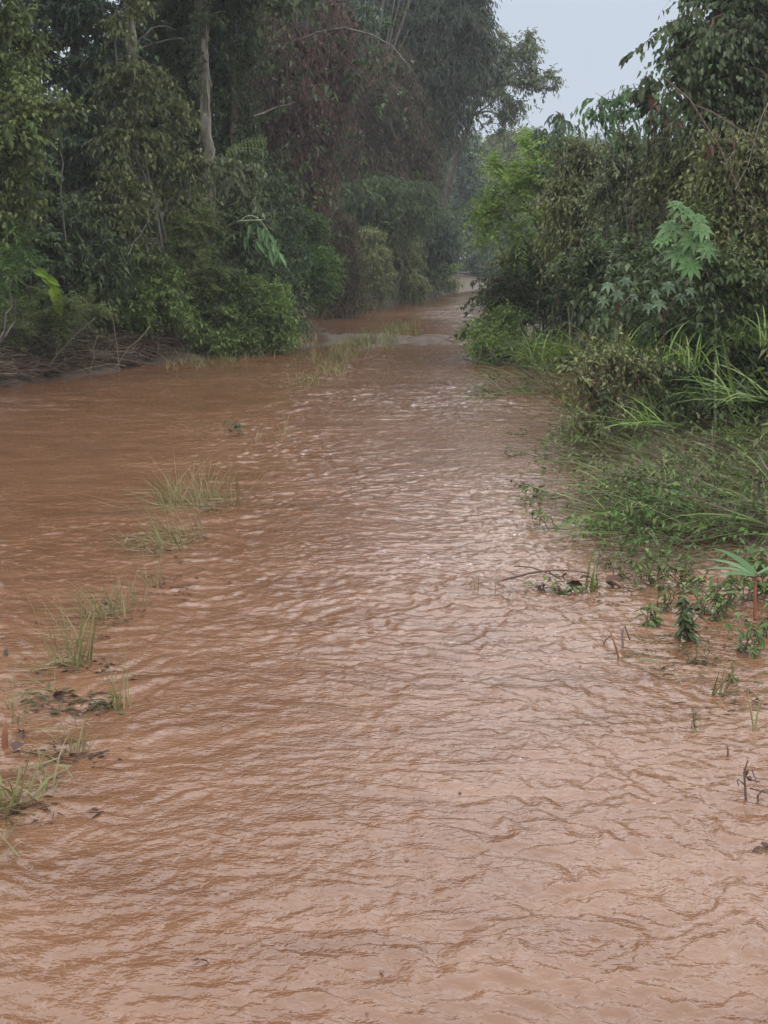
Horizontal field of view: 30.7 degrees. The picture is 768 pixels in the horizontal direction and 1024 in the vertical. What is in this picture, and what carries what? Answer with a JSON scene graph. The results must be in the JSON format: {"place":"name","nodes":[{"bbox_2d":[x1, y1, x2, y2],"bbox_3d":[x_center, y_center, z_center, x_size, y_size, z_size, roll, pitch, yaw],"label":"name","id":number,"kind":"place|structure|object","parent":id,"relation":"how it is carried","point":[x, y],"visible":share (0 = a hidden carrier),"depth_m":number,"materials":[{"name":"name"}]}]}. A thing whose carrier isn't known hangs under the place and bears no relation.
{"place":"outdoors","nodes":[
{"label":"outdoors","id":0,"kind":"place"},
{"bbox_2d":[288,318,426,385],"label":"grass","id":1,"kind":"structure","parent":0,"point":[325,370],"depth_m":22.58,"materials":[{"name":"green plant"}]},
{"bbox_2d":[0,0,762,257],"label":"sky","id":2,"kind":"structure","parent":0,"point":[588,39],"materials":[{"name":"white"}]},
{"bbox_2d":[1,469,762,1013],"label":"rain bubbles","id":3,"kind":"object","parent":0,"point":[341,857],"visible":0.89,"depth_m":3.76,"materials":[{"name":"liquid"}]},
{"bbox_2d":[0,288,767,1023],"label":"flood water","id":4,"kind":"structure","parent":0,"point":[350,546],"depth_m":4.83,"materials":[{"name":"brown liquid"}]},
{"bbox_2d":[18,681,127,717],"bbox_3d":[-1.117,0.700,5.082,0.470,0.117,0.348,0,10,0],"label":"leaf raft","id":5,"kind":"object","parent":4,"relation":"on","point":[80,700],"visible":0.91,"depth_m":5.05,"materials":[{"name":"dead leaves"},{"name":"green leaves"}]},
{"bbox_2d":[258,197,318,305],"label":"shrub","id":6,"kind":"object","parent":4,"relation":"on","point":[292,240],"visible":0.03,"depth_m":28.43,"materials":[{"name":"green plant"}]},
{"bbox_2d":[502,565,590,591],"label":"twig","id":7,"kind":"object","parent":4,"relation":"on","point":[540,571],"visible":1,"depth_m":6.73,"materials":[{"name":"brown wood"}]},
{"bbox_2d":[597,277,638,416],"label":"castor seedling","id":8,"kind":"object","parent":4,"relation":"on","point":[608,286],"visible":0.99,"depth_m":11.63,"materials":[{"name":"green plant"}]},
{"bbox_2d":[470,480,767,718],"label":"floating litter","id":9,"kind":"object","parent":4,"relation":"on","point":[716,658],"visible":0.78,"depth_m":5.74,"materials":[{"name":"brown plant"}]},
{"bbox_2d":[633,602,663,626],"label":"leafy weed","id":10,"kind":"object","parent":4,"relation":"on","point":[655,619],"visible":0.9,"depth_m":6.14,"materials":[{"name":"green plant"}]},
{"bbox_2d":[632,541,684,587],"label":"leafy weed","id":11,"kind":"object","parent":4,"relation":"on","point":[649,572],"visible":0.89,"depth_m":6.87,"materials":[{"name":"green plant"}]},
{"bbox_2d":[653,574,685,611],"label":"leafy weed","id":12,"kind":"object","parent":4,"relation":"on","point":[661,588],"visible":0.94,"depth_m":6.40,"materials":[{"name":"green plant"}]},
{"bbox_2d":[647,550,708,591],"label":"leafy weed","id":13,"kind":"object","parent":4,"relation":"on","point":[685,575],"visible":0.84,"depth_m":6.85,"materials":[{"name":"green plant"}]},
{"bbox_2d":[658,493,725,535],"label":"cane grass","id":14,"kind":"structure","parent":4,"relation":"on","point":[706,511],"depth_m":8.05,"materials":[{"name":"green plant"}]},
{"bbox_2d":[673,585,715,641],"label":"leafy weed","id":15,"kind":"object","parent":4,"relation":"on","point":[684,620],"visible":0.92,"depth_m":5.88,"materials":[{"name":"green plant"}]},
{"bbox_2d":[649,179,767,377],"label":"shrub","id":16,"kind":"object","parent":4,"relation":"on","point":[708,270],"visible":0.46,"depth_m":12.39,"materials":[{"name":"green plant"}]},
{"bbox_2d":[654,97,767,418],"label":"thicket","id":17,"kind":"object","parent":4,"relation":"on","point":[755,177],"visible":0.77,"depth_m":12.53,"materials":[{"name":"green plant"}]},
{"bbox_2d":[664,77,767,254],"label":"bare branch","id":18,"kind":"object","parent":17,"relation":"attached to","point":[683,94],"visible":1,"depth_m":12.21,"materials":[{"name":"brown wood"}]},
{"bbox_2d":[682,574,742,621],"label":"leafy weed","id":19,"kind":"object","parent":4,"relation":"on","point":[721,604],"visible":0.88,"depth_m":6.29,"materials":[{"name":"green plant"}]},
{"bbox_2d":[685,537,767,562],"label":"leafy weed","id":20,"kind":"object","parent":4,"relation":"on","point":[736,551],"visible":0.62,"depth_m":7.41,"materials":[{"name":"green plant"}]},
{"bbox_2d":[704,548,767,619],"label":"cane plant","id":21,"kind":"object","parent":4,"relation":"on","point":[746,568],"visible":0.95,"depth_m":6.25,"materials":[{"name":"green plant"}]},
{"bbox_2d":[723,611,767,658],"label":"leafy weed","id":22,"kind":"object","parent":4,"relation":"on","point":[743,635],"visible":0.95,"depth_m":5.70,"materials":[{"name":"green plant"}]},
{"bbox_2d":[737,546,767,602],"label":"leafy weed","id":23,"kind":"object","parent":4,"relation":"on","point":[759,564],"visible":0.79,"depth_m":6.54,"materials":[{"name":"green plant"}]},
{"bbox_2d":[737,760,767,800],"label":"twig","id":24,"kind":"object","parent":4,"relation":"on","point":[745,773],"visible":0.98,"depth_m":4.17,"materials":[{"name":"wood"}]},
{"bbox_2d":[0,260,767,548],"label":"ground","id":25,"kind":"structure","parent":0,"point":[424,339],"depth_m":19.50,"materials":[{"name":"soil"}]},
{"bbox_2d":[0,212,58,343],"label":"shrub","id":26,"kind":"object","parent":25,"relation":"on","point":[9,271],"visible":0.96,"depth_m":16.78,"materials":[{"name":"green plant"}]},
{"bbox_2d":[0,735,84,857],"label":"grass tuft","id":27,"kind":"object","parent":25,"relation":"on","point":[16,790],"visible":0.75,"depth_m":4.19,"materials":[{"name":"green plant"}]},
{"bbox_2d":[31,268,63,354],"bbox_3d":[-4.446,-2.576,18.443,0.384,1.281,0.544,-4,11,-22],"label":"sapling","id":28,"kind":"object","parent":25,"relation":"on","point":[51,281],"visible":0.88,"depth_m":18.21,"materials":[{"name":"green plant"}]},
{"bbox_2d":[0,0,97,248],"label":"tree","id":29,"kind":"object","parent":25,"relation":"on","point":[27,108],"visible":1,"depth_m":16.20,"materials":[{"name":"green plant"}]},
{"bbox_2d":[0,589,116,704],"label":"grass tuft","id":30,"kind":"object","parent":25,"relation":"on","point":[75,659],"visible":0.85,"depth_m":5.53,"materials":[{"name":"green plant"}]},
{"bbox_2d":[16,705,103,780],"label":"grass tuft","id":31,"kind":"object","parent":25,"relation":"on","point":[78,744],"visible":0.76,"depth_m":4.60,"materials":[{"name":"green plant"}]},
{"bbox_2d":[0,283,128,358],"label":"weeds","id":32,"kind":"object","parent":25,"relation":"on","point":[73,310],"visible":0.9,"depth_m":18.40,"materials":[{"name":"green plant"}]},
{"bbox_2d":[8,186,143,333],"bbox_3d":[-4.687,-3.511,20.178,2.479,2.339,1.840,7,13,35],"label":"shrub","id":33,"kind":"object","parent":25,"relation":"on","point":[97,265],"visible":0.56,"depth_m":19.90,"materials":[{"name":"green plant"}]},
{"bbox_2d":[19,566,151,644],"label":"grass tuft","id":34,"kind":"object","parent":25,"relation":"on","point":[124,609],"visible":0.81,"depth_m":6.31,"materials":[{"name":"green plant"}]},
{"bbox_2d":[1,0,192,247],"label":"tree","id":35,"kind":"object","parent":25,"relation":"on","point":[72,22],"visible":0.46,"depth_m":21.26,"materials":[{"name":"green plant"}]},
{"bbox_2d":[0,308,206,390],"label":"dry cane litter","id":36,"kind":"object","parent":25,"relation":"on","point":[27,366],"visible":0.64,"depth_m":19.28,"materials":[{"name":"plant"}]},
{"bbox_2d":[0,496,233,822],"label":"floating litter","id":37,"kind":"object","parent":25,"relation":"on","point":[78,755],"visible":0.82,"depth_m":4.98,"materials":[{"name":"brown plant"}]},
{"bbox_2d":[97,643,143,710],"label":"grass tuft","id":38,"kind":"object","parent":25,"relation":"on","point":[115,701],"visible":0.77,"depth_m":5.00,"materials":[{"name":"green plant"}]},
{"bbox_2d":[79,232,213,348],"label":"shrub","id":39,"kind":"object","parent":25,"relation":"on","point":[160,297],"visible":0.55,"depth_m":21.04,"materials":[{"name":"green plant"}]},
{"bbox_2d":[86,492,210,556],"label":"grass tuft","id":40,"kind":"object","parent":25,"relation":"on","point":[157,535],"visible":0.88,"depth_m":7.87,"materials":[{"name":"green plant"}]},
{"bbox_2d":[124,12,174,176],"bbox_3d":[-4.087,-5.306,22.501,0.752,5.047,2.585,-6,12,-28],"label":"snag","id":41,"kind":"object","parent":25,"relation":"on","point":[135,44],"visible":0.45,"depth_m":21.05,"materials":[{"name":"brown wood"}]},
{"bbox_2d":[76,0,231,313],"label":"vine thicket","id":42,"kind":"object","parent":25,"relation":"on","point":[167,170],"visible":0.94,"depth_m":20.86,"materials":[{"name":"green plant"}]},
{"bbox_2d":[81,0,278,212],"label":"tree","id":43,"kind":"object","parent":25,"relation":"on","point":[169,54],"visible":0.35,"depth_m":25.83,"materials":[{"name":"green plant"}]},
{"bbox_2d":[119,199,242,348],"bbox_3d":[-3.263,-3.736,21.986,2.222,2.337,1.426,-4,11,-20],"label":"shrub","id":44,"kind":"object","parent":25,"relation":"on","point":[181,249],"visible":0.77,"depth_m":21.91,"materials":[{"name":"green plant"}]},
{"bbox_2d":[88,450,281,515],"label":"grass tuft","id":45,"kind":"object","parent":25,"relation":"on","point":[182,497],"visible":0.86,"depth_m":9.13,"materials":[{"name":"green plant"}]},
{"bbox_2d":[120,0,329,322],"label":"tree","id":46,"kind":"object","parent":25,"relation":"on","point":[199,15],"visible":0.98,"depth_m":23.69,"materials":[{"name":"green plant"}]},
{"bbox_2d":[0,0,466,337],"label":"tree","id":47,"kind":"object","parent":25,"relation":"on","point":[273,191],"visible":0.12,"depth_m":26.44,"materials":[{"name":"green plant"}]},
{"bbox_2d":[175,193,293,334],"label":"shrub","id":48,"kind":"object","parent":25,"relation":"on","point":[233,239],"visible":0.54,"depth_m":23.16,"materials":[{"name":"green plant"}]},
{"bbox_2d":[202,154,272,348],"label":"vine thicket","id":49,"kind":"object","parent":25,"relation":"on","point":[242,185],"visible":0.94,"depth_m":23.18,"materials":[{"name":"green plant"}]},
{"bbox_2d":[163,321,320,374],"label":"grass","id":50,"kind":"structure","parent":25,"relation":"on","point":[229,354],"depth_m":21.93,"materials":[{"name":"green plant"}]},
{"bbox_2d":[178,262,311,358],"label":"bush","id":51,"kind":"object","parent":25,"relation":"on","point":[271,310],"visible":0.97,"depth_m":22.73,"materials":[{"name":"green plant"}]},
{"bbox_2d":[208,215,286,319],"bbox_3d":[-2.346,-3.822,23.114,1.640,2.123,0.411,4,11,23],"label":"sapling","id":52,"kind":"object","parent":25,"relation":"on","point":[272,244],"visible":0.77,"depth_m":22.84,"materials":[{"name":"green plant"}]},
{"bbox_2d":[226,0,307,254],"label":"tree","id":53,"kind":"object","parent":25,"relation":"on","point":[233,125],"visible":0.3,"depth_m":26.29,"materials":[{"name":"green plant"}]},
{"bbox_2d":[221,0,387,244],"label":"tree","id":54,"kind":"object","parent":25,"relation":"on","point":[317,57],"visible":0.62,"depth_m":31.36,"materials":[{"name":"green plant"}]},
{"bbox_2d":[282,201,350,318],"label":"shrub","id":55,"kind":"object","parent":25,"relation":"on","point":[323,286],"visible":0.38,"depth_m":30.23,"materials":[{"name":"green plant"}]},
{"bbox_2d":[250,0,392,250],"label":"tree","id":56,"kind":"object","parent":25,"relation":"on","point":[361,18],"visible":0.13,"depth_m":41.55,"materials":[{"name":"green plant"}]},
{"bbox_2d":[294,330,355,362],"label":"grass tuft","id":57,"kind":"object","parent":25,"relation":"on","point":[314,353],"visible":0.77,"depth_m":21.26,"materials":[{"name":"green plant"}]},
{"bbox_2d":[306,204,376,318],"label":"shrub","id":58,"kind":"object","parent":25,"relation":"on","point":[356,287],"visible":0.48,"depth_m":35.84,"materials":[{"name":"green plant"}]},
{"bbox_2d":[346,225,403,310],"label":"shrub","id":59,"kind":"object","parent":25,"relation":"on","point":[375,255],"visible":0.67,"depth_m":40.78,"materials":[{"name":"green plant"}]},
{"bbox_2d":[321,0,453,270],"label":"tree","id":60,"kind":"object","parent":25,"relation":"on","point":[389,143],"visible":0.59,"depth_m":45.32,"materials":[{"name":"green plant"}]},
{"bbox_2d":[324,172,450,307],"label":"tree","id":61,"kind":"object","parent":25,"relation":"on","point":[418,201],"visible":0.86,"depth_m":42.35,"materials":[{"name":"green plant"}]},
{"bbox_2d":[378,221,434,304],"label":"shrub","id":62,"kind":"object","parent":25,"relation":"on","point":[414,282],"visible":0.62,"depth_m":45.84,"materials":[{"name":"green plant"}]},
{"bbox_2d":[354,0,513,298],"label":"tree","id":63,"kind":"object","parent":25,"relation":"on","point":[451,40],"visible":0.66,"depth_m":47.14,"materials":[{"name":"green plant"}]},
{"bbox_2d":[415,195,466,297],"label":"shrub","id":64,"kind":"object","parent":25,"relation":"on","point":[444,248],"visible":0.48,"depth_m":53.47,"materials":[{"name":"green plant"}]},
{"bbox_2d":[428,262,466,295],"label":"bush","id":65,"kind":"object","parent":25,"relation":"on","point":[453,284],"visible":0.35,"depth_m":55.71,"materials":[{"name":"green plant"}]},
{"bbox_2d":[431,153,474,264],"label":"tree","id":66,"kind":"object","parent":25,"relation":"on","point":[454,218],"visible":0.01,"depth_m":69.49,"materials":[{"name":"green plant"}]},
{"bbox_2d":[438,128,508,276],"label":"tree","id":67,"kind":"object","parent":25,"relation":"on","point":[466,171],"visible":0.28,"depth_m":80.87,"materials":[{"name":"green plant"}]},
{"bbox_2d":[437,26,565,212],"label":"tree","id":68,"kind":"object","parent":25,"relation":"on","point":[527,50],"visible":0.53,"depth_m":57.66,"materials":[{"name":"green plant"}]},
{"bbox_2d":[466,123,549,220],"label":"tree","id":69,"kind":"object","parent":25,"relation":"on","point":[512,146],"visible":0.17,"depth_m":93.96,"materials":[{"name":"green plant"}]},
{"bbox_2d":[482,245,549,336],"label":"shrub","id":70,"kind":"object","parent":25,"relation":"on","point":[498,261],"visible":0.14,"depth_m":23.02,"materials":[{"name":"green plant"}]},
{"bbox_2d":[447,299,596,371],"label":"creeper","id":71,"kind":"object","parent":25,"relation":"on","point":[484,332],"visible":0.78,"depth_m":20.95,"materials":[{"name":"green plant"}]},
{"bbox_2d":[442,337,604,400],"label":"flattened grass","id":72,"kind":"structure","parent":25,"relation":"on","point":[496,386],"depth_m":17.07,"materials":[{"name":"green plant"}]},
{"bbox_2d":[456,123,594,345],"bbox_3d":[2.292,-4.114,21.482,2.400,3.520,2.332,0,10,0],"label":"tree","id":73,"kind":"object","parent":25,"relation":"on","point":[515,180],"visible":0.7,"depth_m":20.89,"materials":[{"name":"green plant"}]},
{"bbox_2d":[466,231,602,345],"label":"thicket","id":74,"kind":"object","parent":25,"relation":"on","point":[525,290],"visible":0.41,"depth_m":22.21,"materials":[{"name":"green plant"}]},
{"bbox_2d":[457,277,511,317],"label":"overhanging branch","id":75,"kind":"object","parent":74,"relation":"attached to","point":[485,293],"visible":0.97,"depth_m":21.84,"materials":[{"name":"green plant"}]},
{"bbox_2d":[490,309,598,364],"bbox_3d":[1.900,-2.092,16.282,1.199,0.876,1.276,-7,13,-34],"label":"cane grass","id":76,"kind":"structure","parent":25,"relation":"on","point":[556,350],"depth_m":16.39,"materials":[{"name":"green plant"}]},
{"bbox_2d":[524,111,592,344],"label":"shrub","id":77,"kind":"object","parent":25,"relation":"on","point":[559,121],"visible":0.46,"depth_m":21.05,"materials":[{"name":"green plant"}]},
{"bbox_2d":[519,129,630,351],"bbox_3d":[2.893,-3.710,19.964,1.766,3.331,1.597,-4,11,-19],"label":"shrub","id":78,"kind":"object","parent":25,"relation":"on","point":[573,172],"visible":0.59,"depth_m":19.66,"materials":[{"name":"green plant"}]},
{"bbox_2d":[541,228,676,379],"bbox_3d":[2.841,-2.470,17.218,1.864,2.001,1.346,0,10,0],"label":"shrub","id":79,"kind":"object","parent":25,"relation":"on","point":[585,275],"visible":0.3,"depth_m":16.89,"materials":[{"name":"green plant"}]},
{"bbox_2d":[536,326,692,457],"bbox_3d":[1.861,-0.859,11.416,1.304,1.292,1.099,0,10,0],"label":"bush","id":80,"kind":"object","parent":25,"relation":"on","point":[631,368],"visible":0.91,"depth_m":11.39,"materials":[{"name":"green plant"}]},
{"bbox_2d":[595,373,617,438],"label":"hanging shoots","id":81,"kind":"object","parent":80,"relation":"hanging from","point":[605,403],"visible":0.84,"depth_m":11.22,"materials":[{"name":"green plant"}]},
{"bbox_2d":[465,356,767,544],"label":"creepers","id":82,"kind":"object","parent":25,"relation":"on","point":[651,489],"visible":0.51,"depth_m":8.88,"materials":[{"name":"green plant"}]},
{"bbox_2d":[570,122,669,365],"bbox_3d":[3.277,-3.452,18.411,1.383,3.310,1.366,-6,12,-30],"label":"shrub","id":83,"kind":"object","parent":25,"relation":"on","point":[616,173],"visible":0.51,"depth_m":18.16,"materials":[{"name":"green plant"}]},
{"bbox_2d":[569,83,674,293],"bbox_3d":[2.971,-3.289,16.948,1.414,3.690,1.346,6,12,28],"label":"shrub","id":84,"kind":"object","parent":25,"relation":"on","point":[623,115],"visible":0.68,"depth_m":16.53,"materials":[{"name":"olive leaf"},{"name":"grey bark"}]},
{"bbox_2d":[485,160,767,438],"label":"undergrowth","id":85,"kind":"object","parent":25,"relation":"on","point":[646,282],"visible":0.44,"depth_m":12.46,"materials":[{"name":"green plant"}]},
{"bbox_2d":[578,317,701,363],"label":"cane grass","id":86,"kind":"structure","parent":85,"relation":"on","point":[648,345],"depth_m":12.05,"materials":[{"name":"green plant"}]},
{"bbox_2d":[494,380,767,577],"bbox_3d":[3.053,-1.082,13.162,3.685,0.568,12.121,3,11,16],"label":"flattened grass","id":87,"kind":"structure","parent":25,"relation":"on","point":[707,452],"depth_m":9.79,"materials":[{"name":"green plant"}]},
{"bbox_2d":[580,378,682,436],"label":"cane grass","id":88,"kind":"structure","parent":25,"relation":"on","point":[648,418],"depth_m":10.41,"materials":[{"name":"green plant"}]},
{"bbox_2d":[504,380,767,575],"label":"bindweed","id":89,"kind":"object","parent":25,"relation":"on","point":[669,527],"visible":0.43,"depth_m":8.13,"materials":[{"name":"green plant"}]},
{"bbox_2d":[604,498,676,538],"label":"trailing vine","id":90,"kind":"object","parent":25,"relation":"on","point":[647,516],"visible":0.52,"depth_m":8.04,"materials":[{"name":"green plant"}]},
{"bbox_2d":[628,71,686,379],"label":"vine","id":91,"kind":"object","parent":25,"relation":"on","point":[640,100],"visible":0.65,"depth_m":15.84,"materials":[{"name":"green plant"}]},
{"bbox_2d":[642,281,697,420],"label":"castor seedling","id":92,"kind":"object","parent":25,"relation":"on","point":[668,286],"visible":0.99,"depth_m":11.65,"materials":[{"name":"green plant"}]},
{"bbox_2d":[613,116,728,294],"bbox_3d":[3.433,-2.926,16.089,1.589,3.121,1.367,-4,11,-22],"label":"shrub","id":93,"kind":"object","parent":25,"relation":"on","point":[652,191],"visible":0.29,"depth_m":15.79,"materials":[{"name":"green plant"}]},
{"bbox_2d":[634,329,733,367],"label":"cane grass","id":94,"kind":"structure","parent":25,"relation":"on","point":[695,356],"depth_m":11.52,"materials":[{"name":"green plant"}]},
{"bbox_2d":[652,201,718,432],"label":"castor plant","id":95,"kind":"object","parent":25,"relation":"on","point":[698,231],"visible":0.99,"depth_m":11.69,"materials":[{"name":"green plant"}]},
{"bbox_2d":[656,445,745,476],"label":"trailing vine","id":96,"kind":"object","parent":25,"relation":"on","point":[703,456],"visible":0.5,"depth_m":10.04,"materials":[{"name":"green plant"}]},
{"bbox_2d":[636,0,767,303],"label":"tree","id":97,"kind":"object","parent":25,"relation":"on","point":[728,43],"visible":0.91,"depth_m":14.20,"materials":[{"name":"green plant"}]},
{"bbox_2d":[619,8,703,106],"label":"vine","id":98,"kind":"object","parent":97,"relation":"attached to","point":[681,22],"visible":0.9,"depth_m":14.17,"materials":[{"name":"green plant"}]},
{"bbox_2d":[643,324,767,412],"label":"cane grass","id":99,"kind":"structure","parent":25,"relation":"on","point":[734,394],"depth_m":10.18,"materials":[{"name":"green plant"}]},
{"bbox_2d":[690,486,767,536],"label":"trailing vine","id":100,"kind":"object","parent":25,"relation":"on","point":[737,508],"visible":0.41,"depth_m":8.20,"materials":[{"name":"green plant"}]},
{"bbox_2d":[694,304,767,346],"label":"cane grass","id":101,"kind":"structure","parent":25,"relation":"on","point":[762,333],"depth_m":11.48,"materials":[{"name":"green plant"}]},
{"bbox_2d":[741,337,767,514],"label":"undergrowth","id":102,"kind":"object","parent":25,"relation":"on","point":[764,429],"visible":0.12,"depth_m":9.06,"materials":[{"name":"green plant"}]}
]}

